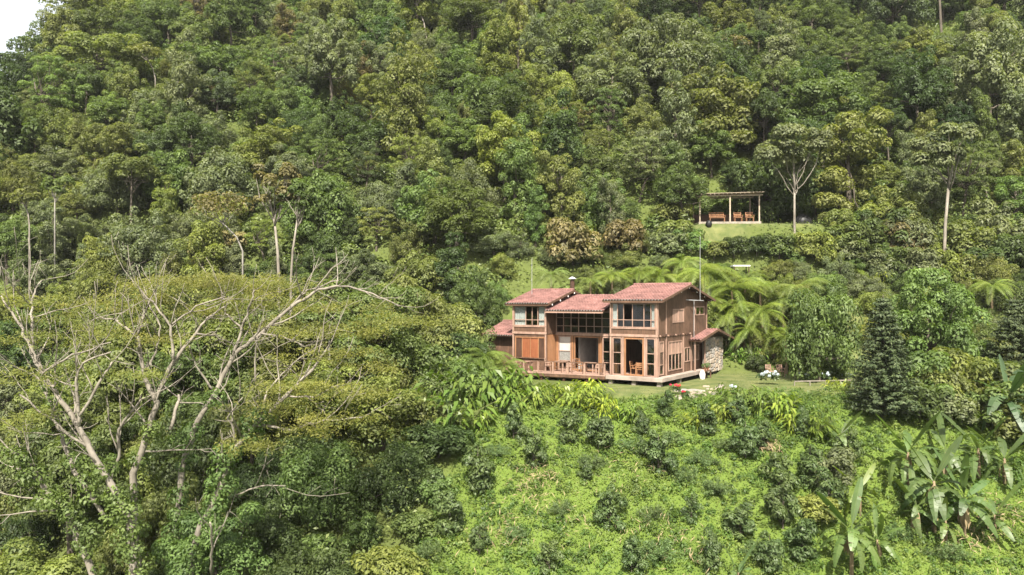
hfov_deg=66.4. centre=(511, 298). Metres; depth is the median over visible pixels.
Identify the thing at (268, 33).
vine covered tree
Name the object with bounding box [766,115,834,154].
broadleaf tree
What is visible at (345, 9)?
vine draped tree
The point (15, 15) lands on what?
sky
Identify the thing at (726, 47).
vine draped tree
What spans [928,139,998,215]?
layered tree
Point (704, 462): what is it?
feathery shrub
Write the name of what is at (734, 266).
garden shelter
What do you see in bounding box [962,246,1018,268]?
leafy shrub
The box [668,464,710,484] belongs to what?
feathery shrub
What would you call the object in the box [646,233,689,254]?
leafy shrub
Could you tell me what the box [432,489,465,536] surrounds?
coffee bush
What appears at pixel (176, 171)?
vine covered tree
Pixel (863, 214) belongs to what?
leafy shrub
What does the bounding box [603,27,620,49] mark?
vine covered tree
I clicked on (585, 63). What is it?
broadleaf tree
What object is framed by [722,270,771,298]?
tree fern
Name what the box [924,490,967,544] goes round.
banana plant
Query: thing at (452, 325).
broadleaf tree
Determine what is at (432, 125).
vine draped tree
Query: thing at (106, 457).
bushy tree
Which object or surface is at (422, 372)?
bushy tree
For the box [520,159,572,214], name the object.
vine covered tree
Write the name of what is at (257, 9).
broadleaf tree
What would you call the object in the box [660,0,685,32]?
tall tree
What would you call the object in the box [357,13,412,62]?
broadleaf tree
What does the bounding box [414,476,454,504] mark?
leafy shrub
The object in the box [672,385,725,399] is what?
stone path
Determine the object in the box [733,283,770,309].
bushy tree
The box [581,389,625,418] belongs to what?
ginger clump
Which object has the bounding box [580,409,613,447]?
coffee bush
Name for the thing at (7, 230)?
broadleaf tree
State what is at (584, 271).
bushy tree
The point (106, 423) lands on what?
broadleaf tree
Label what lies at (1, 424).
bushy tree
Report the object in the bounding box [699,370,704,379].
white jar
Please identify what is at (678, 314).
shuttered window
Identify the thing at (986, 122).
vine draped tree
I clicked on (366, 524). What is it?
leafy shrub
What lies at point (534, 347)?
window
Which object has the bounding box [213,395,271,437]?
bushy tree
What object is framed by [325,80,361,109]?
vine covered tree
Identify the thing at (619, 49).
broadleaf tree
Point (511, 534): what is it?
feathery shrub
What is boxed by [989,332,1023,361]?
leafy shrub
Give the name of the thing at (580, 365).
wooden chair
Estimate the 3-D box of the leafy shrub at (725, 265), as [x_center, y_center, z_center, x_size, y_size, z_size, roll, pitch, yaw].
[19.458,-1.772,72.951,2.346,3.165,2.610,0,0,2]
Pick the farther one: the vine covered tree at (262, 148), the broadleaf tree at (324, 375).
the vine covered tree at (262, 148)
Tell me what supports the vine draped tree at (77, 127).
on the hillside terrain at (714, 232)
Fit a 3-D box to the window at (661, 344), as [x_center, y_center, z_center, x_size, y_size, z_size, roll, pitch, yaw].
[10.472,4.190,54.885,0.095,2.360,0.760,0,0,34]
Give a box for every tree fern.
[438,351,491,370]
[460,347,516,369]
[487,358,526,373]
[531,267,571,287]
[575,276,613,293]
[591,269,632,293]
[622,266,661,288]
[629,268,693,284]
[660,253,706,279]
[671,263,745,306]
[702,278,765,318]
[707,294,731,322]
[707,309,755,347]
[710,299,764,349]
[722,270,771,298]
[728,320,778,355]
[728,332,769,352]
[735,302,787,344]
[738,280,784,323]
[756,324,788,359]
[762,292,800,334]
[765,277,830,323]
[766,332,791,373]
[848,268,879,279]
[966,279,1018,321]
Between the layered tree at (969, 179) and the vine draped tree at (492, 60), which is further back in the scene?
the vine draped tree at (492, 60)
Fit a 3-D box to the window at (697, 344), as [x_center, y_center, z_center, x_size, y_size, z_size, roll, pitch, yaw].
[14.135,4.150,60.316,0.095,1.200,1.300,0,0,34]
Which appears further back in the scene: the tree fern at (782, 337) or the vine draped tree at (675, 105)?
the vine draped tree at (675, 105)
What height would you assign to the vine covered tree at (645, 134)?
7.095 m
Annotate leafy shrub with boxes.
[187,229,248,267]
[295,531,338,560]
[337,512,383,550]
[342,462,378,486]
[348,544,430,574]
[390,439,413,454]
[390,509,436,541]
[393,384,424,400]
[400,423,475,457]
[403,391,456,429]
[413,374,443,395]
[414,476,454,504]
[434,356,468,374]
[442,360,488,395]
[543,217,603,265]
[602,218,648,250]
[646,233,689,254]
[653,201,694,223]
[657,219,694,238]
[673,226,711,250]
[700,241,729,259]
[711,263,733,273]
[720,235,749,257]
[738,269,759,282]
[744,232,773,253]
[745,235,771,255]
[745,354,769,370]
[762,234,796,259]
[770,345,800,369]
[772,235,802,250]
[783,252,805,265]
[785,232,817,260]
[795,493,841,524]
[808,446,857,486]
[811,231,844,260]
[815,226,849,250]
[816,211,829,222]
[824,208,854,225]
[824,221,870,243]
[834,240,868,259]
[842,221,889,252]
[850,249,897,273]
[854,209,874,228]
[858,202,893,219]
[861,206,918,247]
[878,219,930,251]
[881,216,940,247]
[883,246,912,270]
[885,350,956,397]
[889,208,932,218]
[889,377,925,399]
[894,247,944,274]
[894,339,934,373]
[896,385,955,422]
[905,200,943,221]
[913,368,974,399]
[921,243,941,254]
[923,393,979,426]
[930,249,974,278]
[932,346,997,396]
[938,219,997,253]
[939,353,974,365]
[942,214,985,227]
[945,252,985,272]
[949,380,1023,425]
[951,367,984,401]
[952,339,992,358]
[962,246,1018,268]
[963,269,982,279]
[967,361,1023,400]
[968,199,1014,221]
[968,371,1023,421]
[970,283,984,298]
[974,214,1023,250]
[978,337,997,358]
[980,233,1023,269]
[985,330,1003,337]
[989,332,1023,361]
[989,403,1023,442]
[1008,360,1023,368]
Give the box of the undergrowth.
[0,0,1023,574]
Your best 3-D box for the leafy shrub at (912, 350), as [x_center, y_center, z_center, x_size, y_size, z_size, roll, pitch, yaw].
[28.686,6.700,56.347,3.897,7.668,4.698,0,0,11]
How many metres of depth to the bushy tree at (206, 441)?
45.98 m
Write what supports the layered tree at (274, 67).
on the hillside terrain at (714, 232)
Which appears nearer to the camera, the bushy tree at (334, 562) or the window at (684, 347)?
the bushy tree at (334, 562)
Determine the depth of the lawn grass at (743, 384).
55.31 m
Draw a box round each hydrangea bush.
[729,384,742,390]
[755,370,779,380]
[821,371,832,378]
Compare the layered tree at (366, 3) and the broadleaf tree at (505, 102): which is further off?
the layered tree at (366, 3)
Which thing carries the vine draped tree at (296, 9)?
on the hillside terrain at (714, 232)
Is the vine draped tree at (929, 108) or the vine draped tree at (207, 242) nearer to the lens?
the vine draped tree at (207, 242)
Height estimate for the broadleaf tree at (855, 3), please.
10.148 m
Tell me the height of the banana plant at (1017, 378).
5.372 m
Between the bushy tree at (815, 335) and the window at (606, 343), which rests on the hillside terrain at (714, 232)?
the bushy tree at (815, 335)
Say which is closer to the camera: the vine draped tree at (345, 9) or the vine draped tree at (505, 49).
the vine draped tree at (505, 49)
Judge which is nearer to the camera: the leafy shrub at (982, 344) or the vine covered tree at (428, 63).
the leafy shrub at (982, 344)
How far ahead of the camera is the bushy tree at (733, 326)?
65.91 m
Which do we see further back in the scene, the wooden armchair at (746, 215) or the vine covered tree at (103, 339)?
the wooden armchair at (746, 215)
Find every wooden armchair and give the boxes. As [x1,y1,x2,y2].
[733,212,741,217]
[745,212,753,220]
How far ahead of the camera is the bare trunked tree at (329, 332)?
49.94 m
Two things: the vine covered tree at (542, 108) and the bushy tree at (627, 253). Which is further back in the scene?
the vine covered tree at (542, 108)
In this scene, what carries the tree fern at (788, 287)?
on the hillside terrain at (714, 232)
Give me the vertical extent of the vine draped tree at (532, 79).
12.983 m
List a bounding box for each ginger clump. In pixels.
[397,385,503,433]
[412,362,506,408]
[437,359,528,406]
[457,405,498,433]
[473,364,548,399]
[479,385,537,413]
[510,380,554,409]
[532,379,574,402]
[546,382,603,412]
[569,378,618,393]
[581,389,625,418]
[607,400,650,422]
[672,407,708,429]
[709,382,761,410]
[709,400,736,421]
[723,344,750,363]
[731,386,777,418]
[745,347,768,360]
[748,388,802,420]
[771,407,807,433]
[779,406,841,440]
[820,377,853,391]
[871,270,895,283]
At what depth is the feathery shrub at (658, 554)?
37.60 m
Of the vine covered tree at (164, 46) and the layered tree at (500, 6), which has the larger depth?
the layered tree at (500, 6)
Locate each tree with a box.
[0,53,27,105]
[0,72,60,162]
[0,132,15,172]
[0,143,8,172]
[0,157,42,213]
[0,178,9,201]
[0,213,9,256]
[0,215,38,284]
[0,228,174,574]
[0,286,42,327]
[0,320,48,409]
[0,359,30,427]
[0,387,131,462]
[0,418,24,437]
[0,419,16,432]
[0,424,138,556]
[0,428,33,499]
[0,438,41,502]
[0,494,23,553]
[0,507,60,554]
[0,536,98,574]
[2,35,71,87]
[3,252,27,293]
[6,53,44,87]
[7,151,47,172]
[7,250,76,300]
[9,188,42,327]
[11,298,77,351]
[12,101,55,155]
[14,20,78,61]
[14,85,51,104]
[17,55,92,115]
[18,86,51,111]
[18,376,108,425]
[19,197,65,224]
[19,224,50,256]
[21,352,77,388]
[23,144,85,179]
[26,52,68,85]
[27,46,67,83]
[27,350,101,416]
[32,107,92,151]
[33,3,99,60]
[33,206,76,269]
[37,173,86,202]
[38,0,135,60]
[39,175,75,286]
[40,30,155,95]
[44,273,70,317]
[50,192,103,218]
[52,84,97,113]
[53,231,297,570]
[59,63,109,113]
[62,213,112,239]
[63,254,137,319]
[64,258,102,345]
[65,112,85,163]
[70,233,124,277]
[70,243,92,279]
[71,2,130,66]
[71,152,153,214]
[73,218,97,263]
[73,447,146,515]
[77,119,114,177]
[77,309,106,363]
[80,266,229,414]
[84,391,133,429]
[86,90,129,128]
[93,117,149,160]
[93,118,138,168]
[93,506,166,574]
[96,206,186,281]
[97,406,151,458]
[98,330,115,352]
[100,143,164,227]
[101,59,139,91]
[101,64,147,107]
[111,384,181,435]
[112,10,162,62]
[114,2,166,43]
[117,88,172,125]
[118,437,188,512]
[119,287,145,316]
[121,405,213,471]
[123,0,176,43]
[123,41,163,87]
[123,131,164,165]
[126,322,245,418]
[127,149,196,209]
[132,125,189,183]
[134,98,171,133]
[139,0,195,44]
[140,471,233,574]
[141,400,257,502]
[144,564,209,574]
[148,174,182,239]
[148,502,279,574]
[149,35,174,67]
[150,250,184,297]
[153,111,221,168]
[154,70,210,111]
[156,54,187,79]
[161,247,461,568]
[161,290,298,404]
[162,205,211,245]
[163,27,213,145]
[166,296,418,574]
[167,8,215,54]
[168,100,190,160]
[172,196,229,302]
[174,145,265,212]
[179,0,220,22]
[179,36,256,76]
[186,252,202,266]
[187,107,240,147]
[188,189,253,299]
[193,289,223,321]
[195,68,237,119]
[196,82,235,111]
[197,18,221,41]
[199,196,248,229]
[200,479,255,531]
[202,17,233,42]
[203,0,257,45]
[203,304,314,402]
[206,391,295,469]
[210,77,248,107]
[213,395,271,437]
[218,113,303,172]
[219,209,243,253]
[219,242,249,296]
[219,447,302,530]
[225,59,275,103]
[228,0,274,36]
[234,58,256,77]
[235,58,276,90]
[236,81,275,136]
[236,489,310,571]
[238,37,271,60]
[239,261,287,289]
[242,219,293,262]
[243,366,320,448]
[243,409,305,456]
[244,290,392,429]
[250,30,274,46]
[251,162,302,311]
[253,558,298,574]
[255,0,294,32]
[256,182,293,209]
[261,48,289,83]
[261,142,316,233]
[265,237,287,306]
[266,81,323,117]
[266,428,365,485]
[267,33,297,64]
[268,7,295,38]
[268,37,282,71]
[269,168,366,238]
[271,540,367,574]
[272,39,341,95]
[272,76,298,136]
[273,2,303,57]
[276,105,320,148]
[276,439,379,530]
[277,64,321,98]
[277,178,319,316]
[278,141,309,177]
[281,254,313,281]
[281,262,311,300]
[281,359,363,437]
[288,0,309,14]
[288,8,330,40]
[289,278,450,381]
[291,24,308,53]
[294,0,333,21]
[295,12,363,103]
[296,27,336,56]
[296,113,337,151]
[296,228,350,268]
[299,125,315,166]
[302,138,354,180]
[310,60,338,113]
[312,253,344,297]
[315,380,357,426]
[316,305,340,430]
[321,90,368,140]
[323,367,445,456]
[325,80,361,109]
[327,0,398,40]
[331,0,357,42]
[332,248,388,289]
[333,0,368,7]
[336,349,423,420]
[338,31,368,73]
[339,212,365,252]
[342,104,415,155]
[344,125,362,159]
[345,144,383,192]
[347,151,388,177]
[352,73,397,116]
[352,180,397,225]
[352,271,376,298]
[352,437,438,510]
[353,73,389,124]
[355,206,398,251]
[356,40,380,91]
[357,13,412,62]
[365,0,393,13]
[365,35,401,92]
[369,27,426,161]
[375,276,487,369]
[376,273,446,349]
[379,264,401,280]
[380,160,419,240]
[382,12,403,49]
[383,250,446,297]
[384,0,410,35]
[388,135,426,186]
[388,219,431,261]
[390,40,440,95]
[391,84,431,114]
[393,168,473,243]
[397,346,446,391]
[400,0,437,38]
[401,104,429,134]
[404,28,434,59]
[405,3,441,30]
[414,0,426,45]
[415,136,449,193]
[415,176,428,211]
[415,177,496,269]
[417,84,450,121]
[420,59,486,95]
[420,106,452,169]
[421,95,466,136]
[428,0,442,31]
[428,27,438,36]
[429,26,459,49]
[430,12,447,32]
[430,231,468,305]
[431,37,451,68]
[431,137,450,172]
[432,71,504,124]
[433,40,486,79]
[433,113,489,161]
[434,291,464,325]
[436,146,453,176]
[436,331,495,370]
[438,0,507,41]
[438,3,465,30]
[439,157,502,220]
[448,267,502,327]
[451,0,494,32]
[453,325,510,373]
[455,100,474,156]
[455,161,479,186]
[456,48,477,62]
[466,22,520,57]
[467,227,512,255]
[469,85,543,137]
[474,110,541,202]
[475,9,512,86]
[476,73,485,82]
[483,252,520,279]
[484,24,508,70]
[488,0,508,13]
[488,278,512,308]
[493,112,540,229]
[498,69,530,106]
[501,0,536,74]
[503,0,536,32]
[504,72,525,135]
[505,73,550,94]
[505,232,535,257]
[509,1,524,35]
[511,67,524,79]
[514,117,532,144]
[516,16,559,86]
[520,95,559,139]
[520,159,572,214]
[521,45,554,114]
[523,185,549,246]
[526,129,553,167]
[528,0,540,12]
[533,0,586,13]
[533,2,609,87]
[534,12,544,19]
[535,143,585,233]
[536,246,565,263]
[539,42,566,76]
[539,87,583,177]
[540,70,588,109]
[540,112,556,155]
[542,0,569,43]
[544,0,551,22]
[546,2,594,63]
[556,102,590,133]
[557,165,602,205]
[560,106,597,134]
[560,145,587,169]
[561,0,583,6]
[561,239,598,263]
[564,125,585,151]
[568,263,602,278]
[572,144,620,176]
[572,169,625,232]
[573,48,653,130]
[577,124,613,154]
[578,51,614,109]
[582,87,626,150]
[583,0,609,26]
[583,272,620,293]
[589,246,610,264]
[592,42,617,64]
[596,172,626,249]
[598,0,645,40]
[602,280,630,293]
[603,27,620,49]
[603,136,670,203]
[604,243,646,267]
[609,0,639,52]
[609,0,651,27]
[610,34,635,79]
[619,12,722,91]
[619,197,642,220]
[619,274,643,289]
[621,97,663,143]
[621,127,668,169]
[622,104,654,129]
[623,229,651,249]
[626,80,655,101]
[627,0,674,23]
[630,69,648,107]
[643,229,678,250]
[644,13,691,61]
[645,117,684,139]
[646,64,694,93]
[649,253,675,269]
[650,264,679,282]
[652,160,711,219]
[654,140,687,201]
[657,68,698,171]
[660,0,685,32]
[661,0,698,22]
[661,61,780,153]
[677,0,705,16]
[677,162,698,215]
[684,0,711,15]
[684,120,736,177]
[685,59,715,88]
[687,27,715,67]
[689,13,723,65]
[695,74,737,90]
[695,278,716,296]
[701,0,757,44]
[707,0,733,15]
[707,24,735,70]
[707,303,720,328]
[708,45,756,99]
[711,28,743,67]
[715,288,744,313]
[718,159,750,183]
[719,314,742,344]
[721,33,752,51]
[726,72,753,95]
[727,140,824,223]
[728,308,757,329]
[729,22,758,52]
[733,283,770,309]
[736,0,756,14]
[737,38,751,70]
[744,69,785,100]
[745,87,786,142]
[746,320,789,356]
[749,8,772,50]
[750,113,783,139]
[753,0,791,13]
[753,122,833,232]
[754,111,782,140]
[755,0,797,33]
[755,24,787,42]
[758,0,787,11]
[758,16,801,93]
[758,315,787,329]
[759,58,800,95]
[760,259,796,278]
[764,271,794,303]
[765,32,794,50]
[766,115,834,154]
[768,305,795,326]
[769,324,803,349]
[770,64,870,166]
[776,90,789,99]
[779,282,864,380]
[780,0,796,11]
[783,0,839,27]
[784,56,849,94]
[786,21,803,33]
[790,44,829,67]
[790,260,811,281]
[791,277,816,296]
[792,26,834,59]
[792,51,822,121]
[795,0,838,29]
[795,26,818,42]
[804,167,832,223]
[806,271,847,302]
[807,112,891,193]
[809,96,894,210]
[816,252,856,284]
[820,0,850,27]
[822,37,852,58]
[826,76,879,113]
[827,4,856,29]
[829,36,871,71]
[829,222,849,238]
[831,16,871,57]
[840,0,861,11]
[843,295,929,418]
[845,255,868,270]
[845,273,892,296]
[850,0,868,18]
[850,317,904,341]
[851,289,898,312]
[856,49,912,85]
[856,157,905,186]
[857,34,896,64]
[858,95,877,118]
[859,59,876,93]
[860,0,936,31]
[860,1,868,14]
[860,215,879,232]
[860,260,894,277]
[861,53,880,64]
[863,21,893,51]
[863,242,901,261]
[866,82,902,113]
[869,80,900,113]
[871,185,947,226]
[873,125,900,150]
[874,102,908,161]
[880,143,909,160]
[883,39,913,83]
[885,15,912,41]
[885,43,922,56]
[885,44,954,130]
[885,264,912,290]
[886,1,922,41]
[888,266,992,366]
[889,27,953,68]
[894,181,909,194]
[895,162,953,209]
[896,119,920,179]
[896,154,973,200]
[896,297,926,311]
[899,74,920,131]
[904,24,928,38]
[906,121,982,251]
[911,109,937,165]
[914,2,938,25]
[920,72,937,125]
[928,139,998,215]
[931,0,965,25]
[933,100,978,146]
[935,31,968,64]
[936,57,972,96]
[938,0,942,32]
[938,92,976,121]
[940,42,983,93]
[943,14,1023,130]
[947,8,997,41]
[949,2,964,19]
[953,276,972,293]
[954,160,989,198]
[959,6,989,83]
[960,7,999,25]
[962,322,986,342]
[963,0,1019,12]
[966,296,995,317]
[968,0,999,16]
[969,88,1000,165]
[971,277,1023,310]
[971,312,1011,328]
[972,159,1005,195]
[972,320,1001,339]
[973,147,1017,177]
[973,253,1018,282]
[975,61,1016,126]
[978,11,1017,33]
[980,298,1023,361]
[989,178,1023,214]
[993,139,1023,186]
[993,167,1023,224]
[996,82,1023,144]
[997,10,1020,49]
[1006,13,1023,29]
[1008,268,1023,282]
[1010,0,1023,14]
[1010,82,1023,141]
[1012,282,1023,306]
[1013,252,1023,268]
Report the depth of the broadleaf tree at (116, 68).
105.12 m
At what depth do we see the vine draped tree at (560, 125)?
84.77 m
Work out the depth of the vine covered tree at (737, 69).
103.96 m
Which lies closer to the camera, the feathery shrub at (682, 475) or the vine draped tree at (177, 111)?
the feathery shrub at (682, 475)
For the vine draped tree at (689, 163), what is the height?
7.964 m
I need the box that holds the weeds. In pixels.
[416,384,1023,574]
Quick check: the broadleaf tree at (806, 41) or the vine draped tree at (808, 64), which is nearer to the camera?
the vine draped tree at (808, 64)
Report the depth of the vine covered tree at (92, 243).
76.55 m
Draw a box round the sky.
[0,0,74,78]
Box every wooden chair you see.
[544,358,551,370]
[566,359,575,371]
[576,358,581,371]
[596,360,603,373]
[629,361,638,373]
[636,362,641,374]
[765,364,773,372]
[776,364,784,376]
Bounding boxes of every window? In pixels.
[514,306,544,325]
[515,336,544,358]
[556,312,609,333]
[558,336,570,369]
[602,337,614,372]
[604,341,609,366]
[612,303,655,327]
[612,337,621,374]
[646,338,654,376]
[659,341,663,375]
[668,340,681,370]
[673,309,683,322]
[684,347,689,361]
[692,344,698,360]
[695,306,704,314]
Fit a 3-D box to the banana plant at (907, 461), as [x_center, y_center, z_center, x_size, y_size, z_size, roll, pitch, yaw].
[21.194,8.286,41.568,3.327,5.039,3.339,0,0,0]
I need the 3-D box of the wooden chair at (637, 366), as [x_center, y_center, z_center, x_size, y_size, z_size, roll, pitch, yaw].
[9.132,4.983,55.562,0.522,0.934,0.553,0,0,34]
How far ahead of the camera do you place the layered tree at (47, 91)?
98.07 m
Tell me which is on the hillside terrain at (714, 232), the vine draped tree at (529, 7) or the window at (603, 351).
the vine draped tree at (529, 7)
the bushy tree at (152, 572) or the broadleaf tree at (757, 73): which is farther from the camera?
the broadleaf tree at (757, 73)
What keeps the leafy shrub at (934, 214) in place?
on the hillside terrain at (714, 232)
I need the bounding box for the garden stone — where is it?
[705,220,711,227]
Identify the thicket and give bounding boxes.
[0,0,1023,423]
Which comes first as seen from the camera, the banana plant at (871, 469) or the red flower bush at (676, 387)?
the banana plant at (871, 469)
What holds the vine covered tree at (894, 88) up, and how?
on the hillside terrain at (714, 232)
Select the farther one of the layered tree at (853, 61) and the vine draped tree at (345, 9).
the vine draped tree at (345, 9)
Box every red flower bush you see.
[668,384,680,391]
[679,390,690,395]
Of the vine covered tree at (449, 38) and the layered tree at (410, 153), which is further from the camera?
the vine covered tree at (449, 38)
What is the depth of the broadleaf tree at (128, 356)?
55.34 m
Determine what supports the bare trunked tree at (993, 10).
on the hillside terrain at (714, 232)
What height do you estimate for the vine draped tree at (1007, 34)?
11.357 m
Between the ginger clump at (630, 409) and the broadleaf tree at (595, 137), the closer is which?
the ginger clump at (630, 409)
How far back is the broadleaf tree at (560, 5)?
118.27 m
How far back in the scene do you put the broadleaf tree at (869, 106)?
96.37 m
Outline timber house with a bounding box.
[481,277,734,386]
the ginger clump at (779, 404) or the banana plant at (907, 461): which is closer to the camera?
the banana plant at (907, 461)
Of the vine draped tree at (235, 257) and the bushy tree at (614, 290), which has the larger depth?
the vine draped tree at (235, 257)
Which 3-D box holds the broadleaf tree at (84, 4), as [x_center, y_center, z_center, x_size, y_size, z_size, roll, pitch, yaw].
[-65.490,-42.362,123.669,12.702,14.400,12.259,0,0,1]
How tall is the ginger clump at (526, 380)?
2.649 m
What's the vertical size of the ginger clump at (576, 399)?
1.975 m
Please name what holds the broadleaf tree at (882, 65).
on the hillside terrain at (714, 232)
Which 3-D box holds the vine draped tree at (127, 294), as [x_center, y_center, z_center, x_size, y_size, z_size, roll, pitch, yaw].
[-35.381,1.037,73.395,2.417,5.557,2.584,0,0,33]
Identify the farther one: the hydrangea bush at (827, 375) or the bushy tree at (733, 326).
the bushy tree at (733, 326)
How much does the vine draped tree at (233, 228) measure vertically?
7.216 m
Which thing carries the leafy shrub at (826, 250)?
on the hillside terrain at (714, 232)
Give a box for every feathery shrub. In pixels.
[411,539,450,561]
[437,443,465,455]
[479,440,513,456]
[501,524,529,540]
[545,499,573,514]
[577,452,609,468]
[612,437,638,448]
[635,504,667,521]
[637,535,690,564]
[660,427,687,442]
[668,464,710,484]
[681,448,722,468]
[697,477,735,496]
[711,437,740,449]
[735,534,768,558]
[882,522,922,542]
[916,541,973,559]
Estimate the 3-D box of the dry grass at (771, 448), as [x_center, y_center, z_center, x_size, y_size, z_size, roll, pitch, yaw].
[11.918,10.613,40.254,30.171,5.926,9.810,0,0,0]
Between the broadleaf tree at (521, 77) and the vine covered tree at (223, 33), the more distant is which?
the vine covered tree at (223, 33)
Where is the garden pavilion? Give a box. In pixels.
[693,191,764,224]
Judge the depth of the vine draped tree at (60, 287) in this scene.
73.43 m
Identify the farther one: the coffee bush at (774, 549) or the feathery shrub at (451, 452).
the feathery shrub at (451, 452)
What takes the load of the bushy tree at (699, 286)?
on the hillside terrain at (714, 232)
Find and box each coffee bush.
[377,470,407,517]
[413,420,437,465]
[421,468,445,501]
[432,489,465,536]
[461,445,496,495]
[468,521,491,554]
[494,393,508,410]
[504,402,526,440]
[518,428,548,469]
[534,539,564,574]
[558,408,582,442]
[576,457,593,480]
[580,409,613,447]
[592,483,628,530]
[621,535,649,574]
[630,410,650,437]
[632,437,647,457]
[639,429,678,478]
[656,390,673,416]
[679,493,703,523]
[695,526,722,574]
[696,402,717,435]
[720,501,757,540]
[725,397,750,421]
[727,418,761,457]
[750,419,776,447]
[752,530,784,572]
[757,452,801,490]
[762,480,803,528]
[784,518,818,562]
[791,405,809,436]
[797,443,824,487]
[814,466,848,521]
[832,428,865,466]
[880,384,905,414]
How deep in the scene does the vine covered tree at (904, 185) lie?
83.24 m
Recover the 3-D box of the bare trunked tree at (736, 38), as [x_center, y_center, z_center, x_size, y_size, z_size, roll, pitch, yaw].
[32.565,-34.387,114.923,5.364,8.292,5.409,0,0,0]
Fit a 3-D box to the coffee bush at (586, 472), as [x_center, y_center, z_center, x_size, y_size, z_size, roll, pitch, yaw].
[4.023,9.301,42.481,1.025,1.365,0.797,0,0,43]
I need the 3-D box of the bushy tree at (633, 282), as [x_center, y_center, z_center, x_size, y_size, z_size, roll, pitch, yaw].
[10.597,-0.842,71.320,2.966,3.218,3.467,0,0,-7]
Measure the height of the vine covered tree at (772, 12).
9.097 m
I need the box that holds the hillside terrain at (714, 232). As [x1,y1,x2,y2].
[0,0,1023,574]
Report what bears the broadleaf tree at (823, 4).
on the hillside terrain at (714, 232)
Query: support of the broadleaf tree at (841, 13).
on the hillside terrain at (714, 232)
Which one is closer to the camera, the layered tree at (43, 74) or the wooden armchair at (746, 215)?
the wooden armchair at (746, 215)
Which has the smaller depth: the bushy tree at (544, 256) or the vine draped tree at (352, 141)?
the bushy tree at (544, 256)
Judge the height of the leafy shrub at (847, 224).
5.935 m
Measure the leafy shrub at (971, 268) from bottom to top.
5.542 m
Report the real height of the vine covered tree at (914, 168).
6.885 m
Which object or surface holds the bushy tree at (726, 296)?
on the hillside terrain at (714, 232)
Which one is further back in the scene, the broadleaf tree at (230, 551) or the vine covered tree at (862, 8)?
the vine covered tree at (862, 8)
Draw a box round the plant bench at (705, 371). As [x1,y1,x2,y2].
[704,370,711,378]
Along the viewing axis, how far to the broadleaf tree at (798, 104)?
89.07 m
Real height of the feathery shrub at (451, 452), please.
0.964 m
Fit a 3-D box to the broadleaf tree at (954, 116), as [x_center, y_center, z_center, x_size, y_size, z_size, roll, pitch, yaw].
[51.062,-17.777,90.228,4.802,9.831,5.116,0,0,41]
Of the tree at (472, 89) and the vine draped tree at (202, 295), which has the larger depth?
the tree at (472, 89)
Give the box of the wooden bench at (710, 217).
[709,212,724,221]
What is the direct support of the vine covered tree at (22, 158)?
on the hillside terrain at (714, 232)
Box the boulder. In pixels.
[796,214,812,223]
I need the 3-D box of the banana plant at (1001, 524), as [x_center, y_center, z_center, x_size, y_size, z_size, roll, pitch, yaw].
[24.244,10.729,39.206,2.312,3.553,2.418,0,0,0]
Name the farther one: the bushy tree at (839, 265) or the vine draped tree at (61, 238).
the vine draped tree at (61, 238)
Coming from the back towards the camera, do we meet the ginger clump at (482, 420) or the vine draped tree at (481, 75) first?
the vine draped tree at (481, 75)
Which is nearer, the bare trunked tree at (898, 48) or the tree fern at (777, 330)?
the tree fern at (777, 330)
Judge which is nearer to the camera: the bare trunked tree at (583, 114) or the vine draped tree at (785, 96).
the bare trunked tree at (583, 114)
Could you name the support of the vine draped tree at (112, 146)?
on the hillside terrain at (714, 232)
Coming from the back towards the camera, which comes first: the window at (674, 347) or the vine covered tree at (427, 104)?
the vine covered tree at (427, 104)
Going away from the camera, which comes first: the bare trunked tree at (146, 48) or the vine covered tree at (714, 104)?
the vine covered tree at (714, 104)
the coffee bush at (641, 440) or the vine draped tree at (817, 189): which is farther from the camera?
the vine draped tree at (817, 189)
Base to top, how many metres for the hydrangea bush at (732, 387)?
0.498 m
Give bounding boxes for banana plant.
[721,541,755,574]
[814,477,886,574]
[821,395,864,461]
[834,463,881,516]
[856,503,904,569]
[875,410,943,486]
[888,465,947,536]
[897,430,974,534]
[919,412,979,479]
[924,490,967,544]
[931,447,997,537]
[941,412,1007,479]
[966,426,1023,486]
[967,480,1023,543]
[974,354,1023,434]
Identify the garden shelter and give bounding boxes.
[730,265,749,290]
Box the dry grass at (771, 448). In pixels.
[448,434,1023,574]
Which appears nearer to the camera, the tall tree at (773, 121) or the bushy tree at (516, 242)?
the bushy tree at (516, 242)
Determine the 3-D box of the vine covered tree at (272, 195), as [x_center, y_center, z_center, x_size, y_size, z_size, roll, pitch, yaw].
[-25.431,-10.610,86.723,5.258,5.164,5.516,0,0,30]
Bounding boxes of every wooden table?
[556,361,567,371]
[583,362,596,372]
[635,364,652,374]
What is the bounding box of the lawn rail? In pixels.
[794,380,854,385]
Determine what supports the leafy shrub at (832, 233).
on the hillside terrain at (714, 232)
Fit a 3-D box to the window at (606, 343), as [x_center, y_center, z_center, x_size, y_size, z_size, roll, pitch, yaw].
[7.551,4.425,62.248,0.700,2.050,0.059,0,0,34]
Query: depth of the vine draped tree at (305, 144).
91.02 m
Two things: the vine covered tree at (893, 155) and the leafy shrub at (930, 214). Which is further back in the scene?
the vine covered tree at (893, 155)
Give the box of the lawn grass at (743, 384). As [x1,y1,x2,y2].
[599,223,858,397]
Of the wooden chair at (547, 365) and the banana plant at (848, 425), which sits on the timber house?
the wooden chair at (547, 365)
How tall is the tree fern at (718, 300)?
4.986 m
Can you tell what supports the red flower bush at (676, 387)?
on the hillside terrain at (714, 232)
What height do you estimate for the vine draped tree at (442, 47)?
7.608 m
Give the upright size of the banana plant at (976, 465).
4.108 m
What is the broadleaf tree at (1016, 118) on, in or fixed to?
on the hillside terrain at (714, 232)

